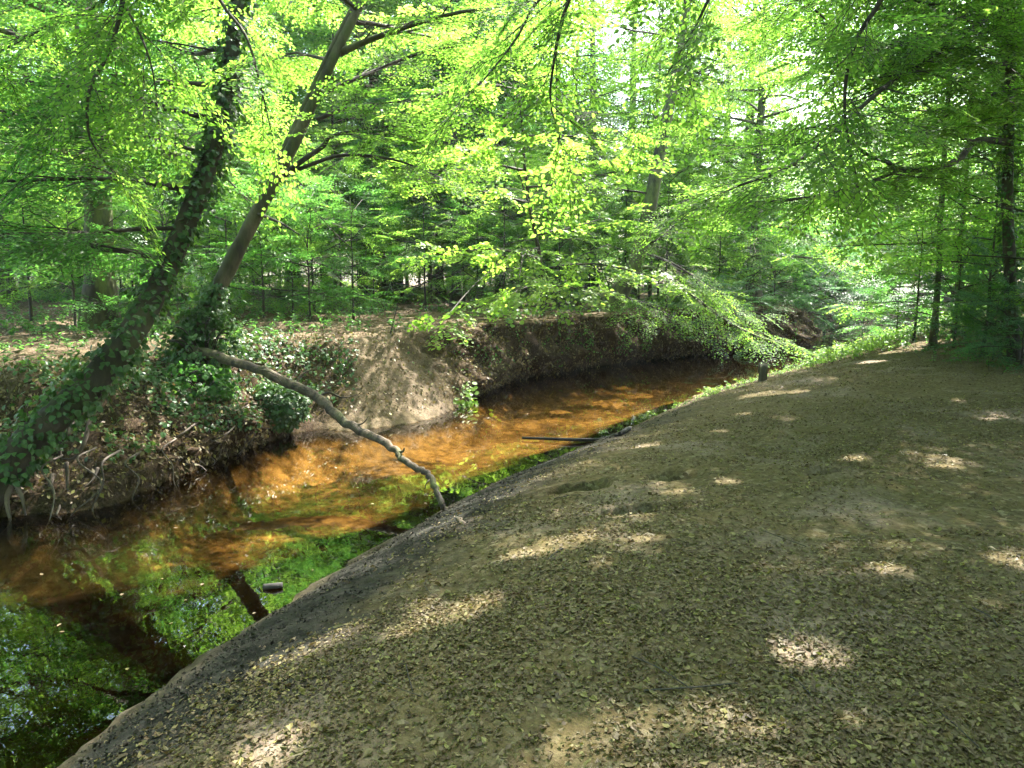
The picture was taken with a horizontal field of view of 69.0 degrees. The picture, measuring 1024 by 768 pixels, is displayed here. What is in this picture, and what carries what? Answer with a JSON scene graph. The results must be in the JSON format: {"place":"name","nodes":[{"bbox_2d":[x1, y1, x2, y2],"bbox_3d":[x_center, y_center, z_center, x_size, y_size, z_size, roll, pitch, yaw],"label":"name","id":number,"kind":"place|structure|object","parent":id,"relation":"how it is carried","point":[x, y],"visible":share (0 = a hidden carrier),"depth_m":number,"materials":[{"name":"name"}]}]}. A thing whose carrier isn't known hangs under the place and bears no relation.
{"place":"outdoors","nodes":[
{"label":"outdoors","id":0,"kind":"place"},
{"bbox_2d":[0,283,1023,767],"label":"ground","id":1,"kind":"structure","parent":0,"point":[304,495],"depth_m":6.69,"materials":[{"name":"soil"}]},
{"bbox_2d":[0,144,83,306],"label":"young beech","id":2,"kind":"object","parent":1,"relation":"on","point":[9,292],"visible":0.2,"depth_m":22.22,"materials":[{"name":"green plant"}]},
{"bbox_2d":[0,98,127,320],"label":"young beech","id":3,"kind":"object","parent":1,"relation":"on","point":[28,287],"visible":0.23,"depth_m":17.22,"materials":[{"name":"green plant"}]},
{"bbox_2d":[0,141,161,331],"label":"young beech","id":4,"kind":"object","parent":1,"relation":"on","point":[74,300],"visible":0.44,"depth_m":14.70,"materials":[{"name":"green plant"}]},
{"bbox_2d":[0,0,181,310],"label":"beech tree","id":5,"kind":"object","parent":1,"relation":"on","point":[3,275],"visible":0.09,"depth_m":23.52,"materials":[{"name":"green plant"}]},
{"bbox_2d":[13,112,194,318],"bbox_3d":[-10.660,-4.247,19.520,4.527,5.408,5.099,-3,8,-18],"label":"young beech","id":6,"kind":"object","parent":1,"relation":"on","point":[72,203],"visible":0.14,"depth_m":19.25,"materials":[{"name":"green plant"}]},
{"bbox_2d":[0,0,272,292],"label":"beech tree","id":7,"kind":"object","parent":1,"relation":"on","point":[35,62],"visible":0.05,"depth_m":29.36,"materials":[{"name":"green plant"}]},
{"bbox_2d":[0,0,288,533],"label":"ivy covered tree","id":8,"kind":"object","parent":1,"relation":"on","point":[30,441],"visible":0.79,"depth_m":8.11,"materials":[{"name":"green plant"}]},
{"bbox_2d":[46,134,254,325],"bbox_3d":[-7.488,-2.985,15.767,4.151,4.132,3.855,-5,9,-32],"label":"young beech","id":9,"kind":"object","parent":1,"relation":"on","point":[120,257],"visible":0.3,"depth_m":15.71,"materials":[{"name":"green plant"}]},
{"bbox_2d":[0,0,304,259],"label":"overhanging beech","id":10,"kind":"object","parent":1,"relation":"on","point":[105,36],"visible":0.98,"depth_m":6.85,"materials":[{"name":"green plant"}]},
{"bbox_2d":[0,0,341,328],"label":"beech tree","id":11,"kind":"object","parent":1,"relation":"on","point":[103,217],"visible":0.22,"depth_m":16.28,"materials":[{"name":"green plant"}]},
{"bbox_2d":[54,0,294,300],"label":"slender tree","id":12,"kind":"object","parent":1,"relation":"on","point":[133,223],"visible":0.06,"depth_m":25.27,"materials":[{"name":"green plant"}]},
{"bbox_2d":[0,327,360,468],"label":"ivy ground cover","id":13,"kind":"object","parent":1,"relation":"on","point":[150,378],"visible":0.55,"depth_m":10.36,"materials":[{"name":"green plant"}]},
{"bbox_2d":[148,304,247,378],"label":"ivy bush","id":14,"kind":"object","parent":1,"relation":"on","point":[231,349],"visible":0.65,"depth_m":11.18,"materials":[{"name":"green plant"}]},
{"bbox_2d":[162,361,242,400],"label":"ivy bush","id":15,"kind":"object","parent":1,"relation":"on","point":[229,384],"visible":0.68,"depth_m":10.54,"materials":[{"name":"green plant"}]},
{"bbox_2d":[127,148,278,302],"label":"young beech","id":16,"kind":"object","parent":1,"relation":"on","point":[236,149],"visible":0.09,"depth_m":23.62,"materials":[{"name":"green plant"}]},
{"bbox_2d":[119,110,324,316],"bbox_3d":[-7.056,-4.056,18.516,4.961,5.408,4.527,-1,8,-10],"label":"young beech","id":17,"kind":"object","parent":1,"relation":"on","point":[226,230],"visible":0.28,"depth_m":18.59,"materials":[{"name":"green plant"}]},
{"bbox_2d":[113,0,342,285],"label":"beech tree","id":18,"kind":"object","parent":1,"relation":"on","point":[238,97],"visible":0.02,"depth_m":34.81,"materials":[{"name":"green plant"}]},
{"bbox_2d":[157,119,317,317],"bbox_3d":[-7.714,-4.402,20.540,4.527,5.408,5.098,0,8,-2],"label":"young beech","id":19,"kind":"object","parent":1,"relation":"on","point":[246,299],"visible":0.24,"depth_m":20.45,"materials":[{"name":"green plant"}]},
{"bbox_2d":[150,0,339,300],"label":"slender tree","id":20,"kind":"object","parent":1,"relation":"on","point":[300,89],"visible":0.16,"depth_m":25.76,"materials":[{"name":"green plant"}]},
{"bbox_2d":[176,175,315,304],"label":"young beech","id":21,"kind":"object","parent":1,"relation":"on","point":[208,255],"visible":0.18,"depth_m":21.41,"materials":[{"name":"green plant"}]},
{"bbox_2d":[194,155,339,302],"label":"young beech","id":22,"kind":"object","parent":1,"relation":"on","point":[247,173],"visible":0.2,"depth_m":24.35,"materials":[{"name":"green plant"}]},
{"bbox_2d":[186,157,357,317],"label":"young beech","id":23,"kind":"object","parent":1,"relation":"on","point":[261,253],"visible":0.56,"depth_m":16.96,"materials":[{"name":"green plant"}]},
{"bbox_2d":[249,383,312,433],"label":"ivy bush","id":24,"kind":"object","parent":1,"relation":"on","point":[291,418],"visible":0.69,"depth_m":11.36,"materials":[{"name":"green plant"}]},
{"bbox_2d":[153,0,409,289],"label":"beech tree","id":25,"kind":"object","parent":1,"relation":"on","point":[298,275],"visible":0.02,"depth_m":38.15,"materials":[{"name":"green plant"}]},
{"bbox_2d":[212,166,383,317],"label":"young beech","id":26,"kind":"object","parent":1,"relation":"on","point":[292,274],"visible":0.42,"depth_m":18.64,"materials":[{"name":"green plant"}]},
{"bbox_2d":[221,153,384,321],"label":"young beech","id":27,"kind":"object","parent":1,"relation":"on","point":[276,259],"visible":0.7,"depth_m":17.44,"materials":[{"name":"green plant"}]},
{"bbox_2d":[224,103,393,319],"bbox_3d":[-5.388,-4.261,19.524,4.527,5.408,5.099,-2,8,-15],"label":"young beech","id":28,"kind":"object","parent":1,"relation":"on","point":[377,230],"visible":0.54,"depth_m":19.32,"materials":[{"name":"green plant"}]},
{"bbox_2d":[211,0,432,302],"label":"slender tree","id":29,"kind":"object","parent":1,"relation":"on","point":[329,97],"visible":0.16,"depth_m":26.44,"materials":[{"name":"green plant"}]},
{"bbox_2d":[259,134,416,310],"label":"young beech","id":30,"kind":"object","parent":1,"relation":"on","point":[355,239],"visible":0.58,"depth_m":21.45,"materials":[{"name":"green plant"}]},
{"bbox_2d":[258,162,439,319],"bbox_3d":[-3.838,-3.352,18.139,4.151,4.132,3.983,3,8,21],"label":"young beech","id":31,"kind":"object","parent":1,"relation":"on","point":[358,215],"visible":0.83,"depth_m":17.92,"materials":[{"name":"green plant"}]},
{"bbox_2d":[290,156,421,304],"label":"young beech","id":32,"kind":"object","parent":1,"relation":"on","point":[354,175],"visible":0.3,"depth_m":25.22,"materials":[{"name":"green plant"}]},
{"bbox_2d":[302,182,426,307],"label":"young beech","id":33,"kind":"object","parent":1,"relation":"on","point":[372,233],"visible":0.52,"depth_m":23.40,"materials":[{"name":"green plant"}]},
{"bbox_2d":[260,0,482,294],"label":"beech tree","id":34,"kind":"object","parent":1,"relation":"on","point":[368,281],"visible":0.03,"depth_m":31.99,"materials":[{"name":"green plant"}]},
{"bbox_2d":[214,0,539,298],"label":"beech tree","id":35,"kind":"object","parent":1,"relation":"on","point":[341,146],"visible":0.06,"depth_m":29.06,"materials":[{"name":"green plant"}]},
{"bbox_2d":[247,0,508,299],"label":"beech tree","id":36,"kind":"object","parent":1,"relation":"on","point":[376,124],"visible":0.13,"depth_m":27.81,"materials":[{"name":"green plant"}]},
{"bbox_2d":[132,0,634,350],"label":"leaning beech","id":37,"kind":"object","parent":1,"relation":"on","point":[213,296],"visible":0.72,"depth_m":11.40,"materials":[{"name":"green plant"}]},
{"bbox_2d":[64,394,717,767],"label":"mud crumbs","id":38,"kind":"object","parent":1,"relation":"on","point":[127,719],"visible":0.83,"depth_m":4.15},
{"bbox_2d":[0,285,782,370],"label":"wood floor herbs","id":39,"kind":"object","parent":1,"relation":"on","point":[30,326],"visible":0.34,"depth_m":17.41,"materials":[{"name":"green plant"}]},
{"bbox_2d":[328,160,459,303],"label":"young beech","id":40,"kind":"object","parent":1,"relation":"on","point":[421,291],"visible":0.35,"depth_m":26.44,"materials":[{"name":"green plant"}]},
{"bbox_2d":[341,141,498,312],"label":"young beech","id":41,"kind":"object","parent":1,"relation":"on","point":[410,250],"visible":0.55,"depth_m":22.39,"materials":[{"name":"green plant"}]},
{"bbox_2d":[318,0,527,301],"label":"slender tree","id":42,"kind":"object","parent":1,"relation":"on","point":[430,262],"visible":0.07,"depth_m":27.32,"materials":[{"name":"green plant"}]},
{"bbox_2d":[323,0,588,306],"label":"beech tree","id":43,"kind":"object","parent":1,"relation":"on","point":[453,294],"visible":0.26,"depth_m":24.98,"materials":[{"name":"green plant"}]},
{"bbox_2d":[350,0,567,295],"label":"beech tree","id":44,"kind":"object","parent":1,"relation":"on","point":[441,271],"visible":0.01,"depth_m":34.42,"materials":[{"name":"green plant"}]},
{"bbox_2d":[0,301,919,512],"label":"root mat debris","id":45,"kind":"object","parent":1,"relation":"on","point":[142,464],"visible":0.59,"depth_m":11.30,"materials":[{"name":"brown plant"}]},
{"bbox_2d":[0,305,921,431],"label":"hanging foliage","id":46,"kind":"object","parent":1,"relation":"on","point":[567,338],"visible":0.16,"depth_m":19.79,"materials":[{"name":"green plant"}]},
{"bbox_2d":[386,119,543,302],"bbox_3d":[-1.818,-6.210,27.581,6.628,7.030,5.885,0,8,3],"label":"young beech","id":47,"kind":"object","parent":1,"relation":"on","point":[462,264],"visible":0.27,"depth_m":27.01,"materials":[{"name":"green plant"}]},
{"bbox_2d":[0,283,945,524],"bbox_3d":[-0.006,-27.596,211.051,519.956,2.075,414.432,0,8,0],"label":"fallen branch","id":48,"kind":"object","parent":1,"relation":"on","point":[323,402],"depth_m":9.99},
{"bbox_2d":[415,189,541,308],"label":"young beech","id":49,"kind":"object","parent":1,"relation":"on","point":[452,204],"visible":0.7,"depth_m":23.51,"materials":[{"name":"green plant"}]},
{"bbox_2d":[381,0,594,295],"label":"beech tree","id":50,"kind":"object","parent":1,"relation":"on","point":[482,287],"visible":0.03,"depth_m":33.83,"materials":[{"name":"green plant"}]},
{"bbox_2d":[369,0,621,300],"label":"beech tree","id":51,"kind":"object","parent":1,"relation":"on","point":[502,142],"visible":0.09,"depth_m":29.28,"materials":[{"name":"green plant"}]},
{"bbox_2d":[436,140,579,307],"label":"young beech","id":52,"kind":"object","parent":1,"relation":"on","point":[495,220],"visible":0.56,"depth_m":22.33,"materials":[{"name":"green plant"}]},
{"bbox_2d":[449,131,590,300],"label":"young beech","id":53,"kind":"object","parent":1,"relation":"on","point":[520,217],"visible":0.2,"depth_m":29.23,"materials":[{"name":"green plant"}]},
{"bbox_2d":[358,0,694,420],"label":"young sycamore","id":54,"kind":"object","parent":1,"relation":"on","point":[541,283],"visible":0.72,"depth_m":18.15,"materials":[{"name":"green plant"}]},
{"bbox_2d":[436,0,626,293],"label":"slender tree","id":55,"kind":"object","parent":1,"relation":"on","point":[567,91],"visible":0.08,"depth_m":30.79,"materials":[{"name":"green plant"}]},
{"bbox_2d":[80,331,1023,767],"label":"leaf litter","id":56,"kind":"object","parent":1,"relation":"on","point":[746,749],"visible":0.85,"depth_m":3.43,"materials":[{"name":"plant"}]},
{"bbox_2d":[481,138,630,311],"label":"young beech","id":57,"kind":"object","parent":1,"relation":"on","point":[575,241],"visible":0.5,"depth_m":23.35,"materials":[{"name":"green plant"}]},
{"bbox_2d":[490,161,621,304],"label":"young beech","id":58,"kind":"object","parent":1,"relation":"on","point":[525,240],"visible":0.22,"depth_m":25.97,"materials":[{"name":"green plant"}]},
{"bbox_2d":[474,0,644,300],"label":"spruce tree","id":59,"kind":"object","parent":1,"relation":"on","point":[561,243],"visible":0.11,"depth_m":31.54,"materials":[{"name":"green plant"}]},
{"bbox_2d":[465,0,702,302],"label":"slender tree","id":60,"kind":"object","parent":1,"relation":"on","point":[601,66],"visible":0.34,"depth_m":25.86,"materials":[{"name":"green plant"}]},
{"bbox_2d":[542,192,652,307],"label":"young beech","id":61,"kind":"object","parent":1,"relation":"on","point":[587,273],"visible":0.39,"depth_m":25.43,"materials":[{"name":"green plant"}]},
{"bbox_2d":[506,0,689,300],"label":"spruce tree","id":62,"kind":"object","parent":1,"relation":"on","point":[591,160],"visible":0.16,"depth_m":33.26,"materials":[{"name":"green plant"}]},
{"bbox_2d":[514,1,752,297],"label":"beech tree","id":63,"kind":"object","parent":1,"relation":"on","point":[635,290],"visible":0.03,"depth_m":38.71,"materials":[{"name":"green plant"}]},
{"bbox_2d":[557,122,715,300],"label":"young beech","id":64,"kind":"object","parent":1,"relation":"on","point":[628,217],"visible":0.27,"depth_m":26.99,"materials":[{"name":"green plant"}]},
{"bbox_2d":[491,0,822,370],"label":"tree","id":65,"kind":"object","parent":1,"relation":"on","point":[639,253],"visible":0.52,"depth_m":21.26,"materials":[{"name":"green plant"}]},
{"bbox_2d":[597,152,718,303],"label":"young beech","id":66,"kind":"object","parent":1,"relation":"on","point":[645,179],"visible":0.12,"depth_m":31.80,"materials":[{"name":"green plant"}]},
{"bbox_2d":[556,0,762,302],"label":"slender tree","id":67,"kind":"object","parent":1,"relation":"on","point":[607,98],"visible":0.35,"depth_m":28.14,"materials":[{"name":"green plant"}]},
{"bbox_2d":[592,147,740,307],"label":"young beech","id":68,"kind":"object","parent":1,"relation":"on","point":[702,257],"visible":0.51,"depth_m":24.43,"materials":[{"name":"green plant"}]},
{"bbox_2d":[580,0,798,301],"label":"beech tree","id":69,"kind":"object","parent":1,"relation":"on","point":[718,173],"visible":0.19,"depth_m":34.11,"materials":[{"name":"green plant"}]},
{"bbox_2d":[409,0,987,270],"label":"overhanging beech","id":70,"kind":"object","parent":1,"relation":"on","point":[494,55],"visible":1,"depth_m":6.36,"materials":[{"name":"green plant"}]},
{"bbox_2d":[656,163,792,305],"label":"young beech","id":71,"kind":"object","parent":1,"relation":"on","point":[729,253],"visible":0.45,"depth_m":26.06,"materials":[{"name":"green plant"}]},
{"bbox_2d":[667,266,781,356],"bbox_3d":[6.492,-2.232,24.331,4.320,3.338,4.136,-5,9,-32],"label":"leafy shrub","id":72,"kind":"object","parent":1,"relation":"on","point":[729,288],"visible":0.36,"depth_m":24.00,"materials":[{"name":"green plant"}]},
{"bbox_2d":[622,0,828,294],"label":"beech tree","id":73,"kind":"object","parent":1,"relation":"on","point":[774,123],"visible":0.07,"depth_m":36.95,"materials":[{"name":"green plant"}]},
{"bbox_2d":[648,359,829,415],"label":"bank edge herbs","id":74,"kind":"object","parent":1,"relation":"on","point":[731,387],"visible":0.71,"depth_m":15.52,"materials":[{"name":"green plant"}]},
{"bbox_2d":[683,222,796,317],"bbox_3d":[8.396,-4.027,27.303,4.095,3.746,3.957,3,8,20],"label":"leafy shrub","id":75,"kind":"object","parent":1,"relation":"on","point":[745,263],"visible":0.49,"depth_m":27.10,"materials":[{"name":"green plant"}]},
{"bbox_2d":[636,0,883,305],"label":"beech tree","id":76,"kind":"object","parent":1,"relation":"on","point":[760,109],"visible":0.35,"depth_m":28.05,"materials":[{"name":"green plant"}]},
{"bbox_2d":[623,0,898,301],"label":"beech tree","id":77,"kind":"object","parent":1,"relation":"on","point":[752,117],"visible":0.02,"depth_m":35.39,"materials":[{"name":"green plant"}]},
{"bbox_2d":[690,150,837,307],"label":"young beech","id":78,"kind":"object","parent":1,"relation":"on","point":[781,234],"visible":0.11,"depth_m":31.59,"materials":[{"name":"green plant"}]},
{"bbox_2d":[713,216,832,326],"bbox_3d":[10.732,-4.601,29.765,5.118,4.682,4.947,-5,9,-33],"label":"leafy shrub","id":79,"kind":"object","parent":1,"relation":"on","point":[769,232],"visible":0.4,"depth_m":29.06,"materials":[{"name":"green plant"}]},
{"bbox_2d":[712,191,849,305],"bbox_3d":[11.925,-5.755,34.043,6.620,6.266,6.849,2,8,14],"label":"leafy shrub","id":80,"kind":"object","parent":1,"relation":"on","point":[808,289],"visible":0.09,"depth_m":33.15,"materials":[{"name":"green plant"}]},
{"bbox_2d":[735,229,871,332],"bbox_3d":[11.952,-4.150,31.028,5.640,4.552,5.891,0,8,-1],"label":"leafy shrub","id":81,"kind":"object","parent":1,"relation":"on","point":[809,299],"visible":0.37,"depth_m":30.33,"materials":[{"name":"green plant"}]},
{"bbox_2d":[770,209,893,313],"bbox_3d":[15.862,-5.816,36.764,5.956,5.638,6.163,-2,8,-14],"label":"leafy shrub","id":82,"kind":"object","parent":1,"relation":"on","point":[826,221],"visible":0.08,"depth_m":36.15,"materials":[{"name":"green plant"}]},
{"bbox_2d":[645,0,1023,359],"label":"crooked limb tree","id":83,"kind":"object","parent":1,"relation":"on","point":[931,43],"visible":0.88,"depth_m":10.12,"materials":[{"name":"green plant"}]},
{"bbox_2d":[762,226,914,337],"bbox_3d":[13.902,-3.931,32.532,7.144,5.766,7.462,-2,8,-13],"label":"leafy shrub","id":84,"kind":"object","parent":1,"relation":"on","point":[851,293],"visible":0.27,"depth_m":31.60,"materials":[{"name":"green plant"}]},
{"bbox_2d":[783,19,927,296],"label":"beech tree","id":85,"kind":"object","parent":1,"relation":"on","point":[863,160],"visible":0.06,"depth_m":43.10,"materials":[{"name":"green plant"}]},
{"bbox_2d":[811,268,916,340],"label":"leafy shrub","id":86,"kind":"object","parent":1,"relation":"on","point":[850,332],"visible":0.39,"depth_m":30.69,"materials":[{"name":"green plant"}]},
{"bbox_2d":[834,245,952,343],"bbox_3d":[12.307,-2.630,23.670,3.958,3.746,4.095,2,8,16],"label":"leafy shrub","id":87,"kind":"object","parent":1,"relation":"on","point":[879,296],"visible":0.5,"depth_m":23.89,"materials":[{"name":"green plant"}]},
{"bbox_2d":[790,311,998,369],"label":"stream side herbs","id":88,"kind":"object","parent":1,"relation":"on","point":[871,344],"visible":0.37,"depth_m":19.82,"materials":[{"name":"green plant"}]},
{"bbox_2d":[766,0,1023,348],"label":"slender tree","id":89,"kind":"object","parent":1,"relation":"on","point":[932,338],"visible":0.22,"depth_m":17.24,"materials":[{"name":"green plant"}]},
{"bbox_2d":[814,9,980,291],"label":"beech tree","id":90,"kind":"object","parent":1,"relation":"on","point":[890,153],"visible":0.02,"depth_m":51.90,"materials":[{"name":"green plant"}]},
{"bbox_2d":[820,144,1018,341],"bbox_3d":[10.851,-3.541,19.583,5.098,5.408,4.527,-1,8,-9],"label":"young beech","id":91,"kind":"object","parent":1,"relation":"on","point":[875,303],"visible":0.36,"depth_m":19.81,"materials":[{"name":"green plant"}]},
{"bbox_2d":[854,0,1023,333],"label":"slender tree","id":92,"kind":"object","parent":1,"relation":"on","point":[908,115],"visible":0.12,"depth_m":19.70,"materials":[{"name":"green plant"}]},
{"bbox_2d":[859,105,1023,355],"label":"young beech","id":93,"kind":"object","parent":1,"relation":"on","point":[951,242],"visible":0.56,"depth_m":14.43,"materials":[{"name":"green plant"}]},
{"bbox_2d":[872,178,1023,347],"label":"young beech","id":94,"kind":"object","parent":1,"relation":"on","point":[942,278],"visible":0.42,"depth_m":16.70,"materials":[{"name":"green plant"}]},
{"bbox_2d":[876,81,1023,330],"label":"young beech","id":95,"kind":"object","parent":1,"relation":"on","point":[963,254],"visible":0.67,"depth_m":13.26,"materials":[{"name":"green plant"}]},
{"bbox_2d":[882,0,1023,331],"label":"slender tree","id":96,"kind":"object","parent":1,"relation":"on","point":[968,192],"visible":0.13,"depth_m":18.69,"materials":[{"name":"green plant"}]},
{"bbox_2d":[886,1,1023,308],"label":"slender tree","id":97,"kind":"object","parent":1,"relation":"on","point":[951,196],"visible":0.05,"depth_m":22.59,"materials":[{"name":"green plant"}]},
{"bbox_2d":[895,121,1023,335],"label":"young beech","id":98,"kind":"object","parent":1,"relation":"on","point":[953,219],"visible":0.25,"depth_m":17.59,"materials":[{"name":"green plant"}]},
{"bbox_2d":[895,306,1023,373],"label":"undergrowth","id":99,"kind":"object","parent":1,"relation":"on","point":[946,338],"visible":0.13,"depth_m":17.01,"materials":[{"name":"green plant"}]},
{"bbox_2d":[902,2,1023,300],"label":"beech tree","id":100,"kind":"object","parent":1,"relation":"on","point":[980,169],"visible":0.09,"depth_m":22.27,"materials":[{"name":"green plant"}]},
{"bbox_2d":[911,231,1023,354],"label":"leafy shrub","id":101,"kind":"object","parent":1,"relation":"on","point":[975,269],"visible":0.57,"depth_m":14.11,"materials":[{"name":"green plant"}]},
{"bbox_2d":[939,277,1023,362],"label":"leafy shrub","id":102,"kind":"object","parent":1,"relation":"on","point":[972,322],"visible":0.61,"depth_m":13.62,"materials":[{"name":"green plant"}]},
{"bbox_2d":[952,272,1023,373],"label":"leafy shrub","id":103,"kind":"object","parent":1,"relation":"on","point":[1001,344],"visible":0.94,"depth_m":12.63,"materials":[{"name":"green plant"}]},
{"bbox_2d":[8,0,1023,282],"label":"sky","id":104,"kind":"structure","parent":0,"point":[627,78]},
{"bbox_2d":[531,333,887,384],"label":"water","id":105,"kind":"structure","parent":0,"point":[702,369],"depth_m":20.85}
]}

